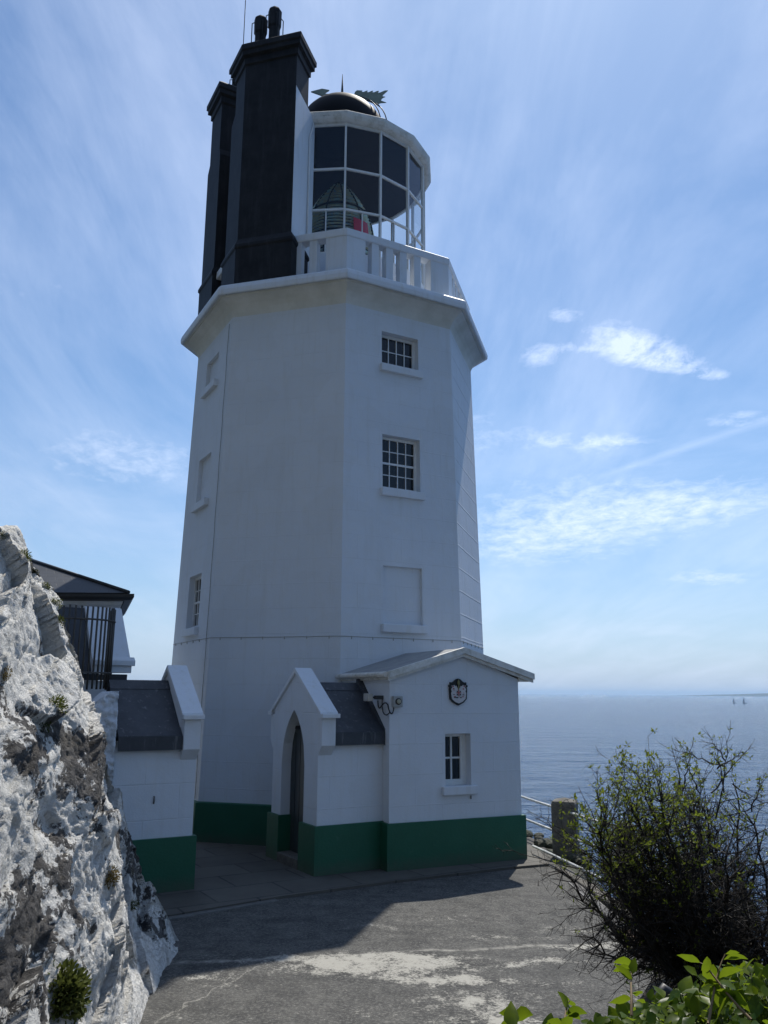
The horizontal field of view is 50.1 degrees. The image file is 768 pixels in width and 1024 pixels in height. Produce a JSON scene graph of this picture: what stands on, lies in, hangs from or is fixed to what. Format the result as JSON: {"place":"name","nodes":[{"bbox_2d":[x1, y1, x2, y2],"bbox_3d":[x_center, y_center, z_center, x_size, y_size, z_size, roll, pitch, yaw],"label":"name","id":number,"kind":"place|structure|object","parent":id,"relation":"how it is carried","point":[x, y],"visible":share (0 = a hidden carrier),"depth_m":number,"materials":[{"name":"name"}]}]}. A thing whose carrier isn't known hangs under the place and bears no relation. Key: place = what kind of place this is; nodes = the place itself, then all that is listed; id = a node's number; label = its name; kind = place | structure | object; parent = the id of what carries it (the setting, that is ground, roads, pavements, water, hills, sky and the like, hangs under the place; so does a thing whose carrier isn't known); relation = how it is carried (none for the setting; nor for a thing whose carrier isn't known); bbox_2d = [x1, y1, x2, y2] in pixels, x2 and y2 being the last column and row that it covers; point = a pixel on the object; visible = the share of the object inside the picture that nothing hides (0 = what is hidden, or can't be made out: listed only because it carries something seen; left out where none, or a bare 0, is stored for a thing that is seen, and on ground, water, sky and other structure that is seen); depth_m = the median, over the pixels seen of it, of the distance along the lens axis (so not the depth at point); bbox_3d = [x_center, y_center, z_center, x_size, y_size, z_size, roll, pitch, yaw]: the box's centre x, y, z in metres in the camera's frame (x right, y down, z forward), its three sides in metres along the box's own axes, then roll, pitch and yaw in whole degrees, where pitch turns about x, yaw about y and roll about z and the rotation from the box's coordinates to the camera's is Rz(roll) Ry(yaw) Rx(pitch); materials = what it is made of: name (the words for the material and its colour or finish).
{"place":"outdoors","nodes":[
{"label":"outdoors","id":0,"kind":"place"},
{"bbox_2d":[0,525,178,1023],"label":"painted rock face","id":1,"kind":"object","parent":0,"point":[65,840],"visible":0.9,"depth_m":5.79},
{"bbox_2d":[1,665,12,682],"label":"cushion plant","id":2,"kind":"object","parent":1,"relation":"on","point":[5,674],"visible":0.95,"depth_m":5.16,"materials":[{"name":"green plant"}]},
{"bbox_2d":[19,548,32,561],"bbox_3d":[-2.635,0.323,6.017,0.118,0.122,0.139,0,-12,0],"label":"crest tuft","id":3,"kind":"object","parent":1,"relation":"on","point":[27,555],"visible":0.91,"depth_m":6.02,"materials":[{"name":"green plant"}]},
{"bbox_2d":[39,721,53,736],"bbox_3d":[-2.395,1.526,5.785,0.135,0.133,0.111,0,-12,0],"label":"cushion plant","id":4,"kind":"object","parent":1,"relation":"on","point":[48,725],"visible":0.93,"depth_m":5.78,"materials":[{"name":"green plant"}]},
{"bbox_2d":[51,597,62,608],"bbox_3d":[-2.684,0.750,6.740,0.116,0.118,0.092,11,-16,-39],"label":"crest tuft","id":5,"kind":"object","parent":1,"relation":"on","point":[55,601],"visible":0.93,"depth_m":6.73,"materials":[{"name":"green plant"}]},
{"bbox_2d":[49,694,68,716],"bbox_3d":[-2.347,1.390,5.893,0.160,0.177,0.190,0,-12,0],"label":"cushion plant","id":6,"kind":"object","parent":1,"relation":"on","point":[60,704],"visible":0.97,"depth_m":5.88,"materials":[{"name":"green plant"}]},
{"bbox_2d":[57,615,65,627],"bbox_3d":[-2.568,0.859,6.473,0.118,0.119,0.124,-3,-13,16],"label":"crest tuft","id":7,"kind":"object","parent":1,"relation":"on","point":[60,620],"visible":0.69,"depth_m":6.47,"materials":[{"name":"green plant"}]},
{"bbox_2d":[47,957,92,1023],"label":"cushion plant","id":8,"kind":"object","parent":1,"relation":"on","point":[72,990],"visible":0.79,"depth_m":4.97,"materials":[{"name":"green plant"}]},
{"bbox_2d":[104,865,121,889],"bbox_3d":[-2.086,2.768,6.243,0.187,0.188,0.187,0,-12,0],"label":"cushion plant","id":9,"kind":"object","parent":1,"relation":"on","point":[117,877],"visible":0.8,"depth_m":6.22,"materials":[{"name":"green plant"}]},
{"bbox_2d":[130,898,138,909],"bbox_3d":[-2.466,3.845,8.047,0.117,0.136,0.124,-6,-14,25],"label":"cushion plant","id":10,"kind":"object","parent":1,"relation":"on","point":[134,904],"visible":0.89,"depth_m":8.04,"materials":[{"name":"green plant"}]},
{"bbox_2d":[156,842,547,916],"bbox_3d":[-1.434,5.679,13.467,8.200,0.120,9.250,0,-12,0],"label":"paved apron","id":11,"kind":"object","parent":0,"point":[227,875],"visible":0.26,"depth_m":11.84,"materials":[{"name":"grey concrete"}]},
{"bbox_2d":[92,691,118,783],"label":"rubble wall","id":12,"kind":"structure","parent":11,"relation":"on","point":[106,704],"depth_m":10.88,"materials":[{"name":"white stone"}]},
{"bbox_2d":[335,647,534,871],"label":"annex building","id":13,"kind":"structure","parent":11,"relation":"on","point":[445,758],"depth_m":13.11,"materials":[{"name":"white paint"}]},
{"bbox_2d":[364,693,402,714],"bbox_3d":[-0.029,3.040,12.994,0.716,0.333,0.241,-10,-16,40],"label":"security light","id":14,"kind":"object","parent":13,"relation":"attached to","point":[397,701],"visible":1,"depth_m":12.86,"materials":[{"name":"grey plastic"}]},
{"bbox_2d":[445,733,462,782],"bbox_3d":[1.078,3.979,13.305,0.411,0.760,0.196,1,-12,-5],"label":"window","id":15,"kind":"structure","parent":13,"relation":"in","point":[453,742],"depth_m":13.32,"materials":[{"name":"white wood"}]},
{"bbox_2d":[448,679,467,705],"bbox_3d":[1.207,2.921,13.341,0.360,0.430,0.054,6,-14,-24],"label":"crest plaque","id":16,"kind":"object","parent":13,"relation":"attached to","point":[458,692],"visible":1,"depth_m":13.32,"materials":[{"name":"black metal"}]},
{"bbox_2d":[0,0,767,694],"label":"sky","id":17,"kind":"structure","parent":0,"point":[596,196],"materials":[{"name":"blue"}]},
{"bbox_2d":[140,837,656,1023],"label":"tarmac terrace","id":18,"kind":"structure","parent":0,"point":[478,948],"depth_m":8.34,"materials":[{"name":"grey asphalt"}]},
{"bbox_2d":[168,899,278,919],"bbox_3d":[-2.020,4.923,10.167,1.609,0.032,0.094,10,-16,-37],"label":"channel drain","id":19,"kind":"object","parent":18,"relation":"on","point":[221,909],"visible":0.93,"depth_m":10.15,"materials":[{"name":"metal"}]},
{"bbox_2d":[555,866,631,921],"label":"stone kerb","id":20,"kind":"structure","parent":18,"relation":"on","point":[580,882],"depth_m":11.50,"materials":[{"name":"stone"}]},
{"bbox_2d":[568,882,623,925],"bbox_3d":[2.730,5.051,10.616,0.124,0.032,2.301,1,-12,-2],"label":"channel drain","id":21,"kind":"object","parent":18,"relation":"on","point":[582,894],"visible":0.31,"depth_m":10.90,"materials":[{"name":"grey concrete"}]},
{"bbox_2d":[546,848,603,890],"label":"headland terrain","id":22,"kind":"structure","parent":0,"point":[561,862],"depth_m":13.12,"materials":[{"name":"grey stone"}]},
{"bbox_2d":[30,558,133,680],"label":"hipped house","id":23,"kind":"structure","parent":22,"relation":"on","point":[73,589],"depth_m":14.72,"materials":[{"name":"grey stone"}]},
{"bbox_2d":[59,606,134,699],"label":"slate store","id":24,"kind":"structure","parent":22,"relation":"on","point":[123,661],"depth_m":12.96,"materials":[{"name":"white paint"}]},
{"bbox_2d":[57,604,115,689],"bbox_3d":[-4.608,1.982,12.018,1.270,1.198,0.739,5,-13,-19],"label":"iron cage","id":25,"kind":"object","parent":24,"relation":"on","point":[107,672],"visible":0.52,"depth_m":11.92,"materials":[{"name":"black metal"}]},
{"bbox_2d":[106,665,204,892],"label":"gabled outbuilding","id":26,"kind":"structure","parent":22,"relation":"on","point":[157,743],"depth_m":11.20,"materials":[{"name":"white paint"}]},
{"bbox_2d":[266,668,384,876],"bbox_3d":[-0.875,4.099,13.276,1.385,3.090,2.065,8,-14,-30],"label":"entrance porch","id":27,"kind":"object","parent":22,"relation":"on","point":[324,816],"visible":0.95,"depth_m":12.62,"materials":[{"name":"white paint"}]},
{"bbox_2d":[290,729,303,852],"bbox_3d":[-1.321,4.419,12.996,0.117,1.900,0.890,8,-14,-30],"label":"door","id":28,"kind":"structure","parent":27,"relation":"in","point":[297,758],"depth_m":13.15,"materials":[{"name":"grey wood"}]},
{"bbox_2d":[172,0,487,845],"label":"lighthouse","id":29,"kind":"object","parent":22,"relation":"on","point":[332,342],"visible":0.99,"depth_m":16.49,"materials":[{"name":"white paint"}]},
{"bbox_2d":[192,576,201,626],"bbox_3d":[-3.758,1.847,16.895,0.466,1.080,0.781,0,-12,0],"label":"window","id":30,"kind":"structure","parent":29,"relation":"in","point":[197,589],"depth_m":17.14,"materials":[{"name":"white wood"}]},
{"bbox_2d":[382,335,414,368],"bbox_3d":[0.246,-3.248,16.956,0.781,0.705,0.466,0,-12,0],"label":"window","id":31,"kind":"structure","parent":29,"relation":"in","point":[395,351],"depth_m":16.99,"materials":[{"name":"white"}]},
{"bbox_2d":[382,436,415,490],"bbox_3d":[0.262,-0.925,16.388,0.781,1.085,0.466,0,-12,0],"label":"window","id":32,"kind":"structure","parent":29,"relation":"in","point":[398,456],"depth_m":16.42,"materials":[{"name":"white"}]},
{"bbox_2d":[526,829,533,837],"bbox_3d":[2.668,6.135,15.647,0.308,0.189,0.298,8,-15,-33],"label":"edge stone","id":33,"kind":"object","parent":22,"relation":"on","point":[530,834],"visible":0.27,"depth_m":15.56,"materials":[{"name":"grey stone"}]},
{"bbox_2d":[534,832,543,836],"bbox_3d":[2.917,6.100,15.482,0.178,0.114,0.188,4,-13,-15],"label":"edge stone","id":34,"kind":"object","parent":22,"relation":"on","point":[538,834],"visible":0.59,"depth_m":15.45,"materials":[{"name":"grey stone"}]},
{"bbox_2d":[534,838,547,847],"bbox_3d":[2.823,5.918,14.637,0.304,0.190,0.313,0,-12,0],"label":"edge stone","id":35,"kind":"object","parent":22,"relation":"on","point":[542,842],"visible":0.7,"depth_m":14.55,"materials":[{"name":"grey stone"}]},
{"bbox_2d":[546,841,552,848],"bbox_3d":[3.009,5.897,14.547,0.245,0.145,0.238,-6,-14,26],"label":"edge stone","id":36,"kind":"object","parent":22,"relation":"on","point":[549,845],"visible":0.39,"depth_m":14.48,"materials":[{"name":"grey stone"}]},
{"bbox_2d":[568,855,577,861],"bbox_3d":[3.096,5.646,13.395,0.209,0.118,0.192,0,-12,0],"label":"edge stone","id":37,"kind":"object","parent":22,"relation":"on","point":[572,858],"visible":0.55,"depth_m":13.34,"materials":[{"name":"grey stone"}]},
{"bbox_2d":[532,845,613,886],"bbox_3d":[2.852,5.201,11.970,0.092,0.064,3.666,3,-13,-10],"label":"ground pipe","id":38,"kind":"object","parent":22,"relation":"on","point":[552,854],"visible":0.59,"depth_m":12.79,"materials":[{"name":"grey metal"}]},
{"bbox_2d":[576,856,592,864],"bbox_3d":[3.208,5.592,13.155,0.272,0.156,0.252,10,-16,-37],"label":"edge stone","id":39,"kind":"object","parent":22,"relation":"on","point":[581,858],"visible":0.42,"depth_m":13.09,"materials":[{"name":"grey stone"}]},
{"bbox_2d":[521,795,693,915],"bbox_3d":[3.181,5.516,13.065,0.656,1.680,7.469,2,-13,-9],"label":"edge railing","id":40,"kind":"object","parent":22,"relation":"on","point":[555,811],"visible":0.2,"depth_m":13.75,"materials":[{"name":"stone"}]},
{"bbox_2d":[518,694,767,951],"bbox_3d":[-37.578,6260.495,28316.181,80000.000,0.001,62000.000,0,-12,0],"label":"sea","id":41,"kind":"structure","parent":0,"point":[561,736],"depth_m":475.16,"materials":[{"name":"liquid"}]},
{"bbox_2d":[633,963,762,1011],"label":"planted bank","id":42,"kind":"structure","parent":0,"point":[644,997],"depth_m":4.79,"materials":[{"name":"green plant"}]},
{"bbox_2d":[497,720,767,1011],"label":"thorn bush","id":43,"kind":"object","parent":42,"relation":"on","point":[664,928],"visible":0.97,"depth_m":4.38,"materials":[{"name":"green plant"}]},
{"bbox_2d":[499,950,767,1023],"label":"glossy leaved shrub","id":44,"kind":"object","parent":42,"relation":"on","point":[734,994],"visible":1,"depth_m":1.88,"materials":[{"name":"green plant"}]},
{"bbox_2d":[652,982,672,1003],"bbox_3d":[1.101,2.533,3.130,0.099,1.348,0.058,0,-12,0],"label":"rounded post","id":45,"kind":"object","parent":42,"relation":"on","point":[666,988],"visible":0.24,"depth_m":3.26,"materials":[{"name":"paint"}]},
{"bbox_2d":[679,693,767,695],"bbox_3d":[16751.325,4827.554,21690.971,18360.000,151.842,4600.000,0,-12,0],"label":"distant shore hills","id":46,"kind":"structure","parent":0,"point":[762,694],"depth_m":19906.82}
]}

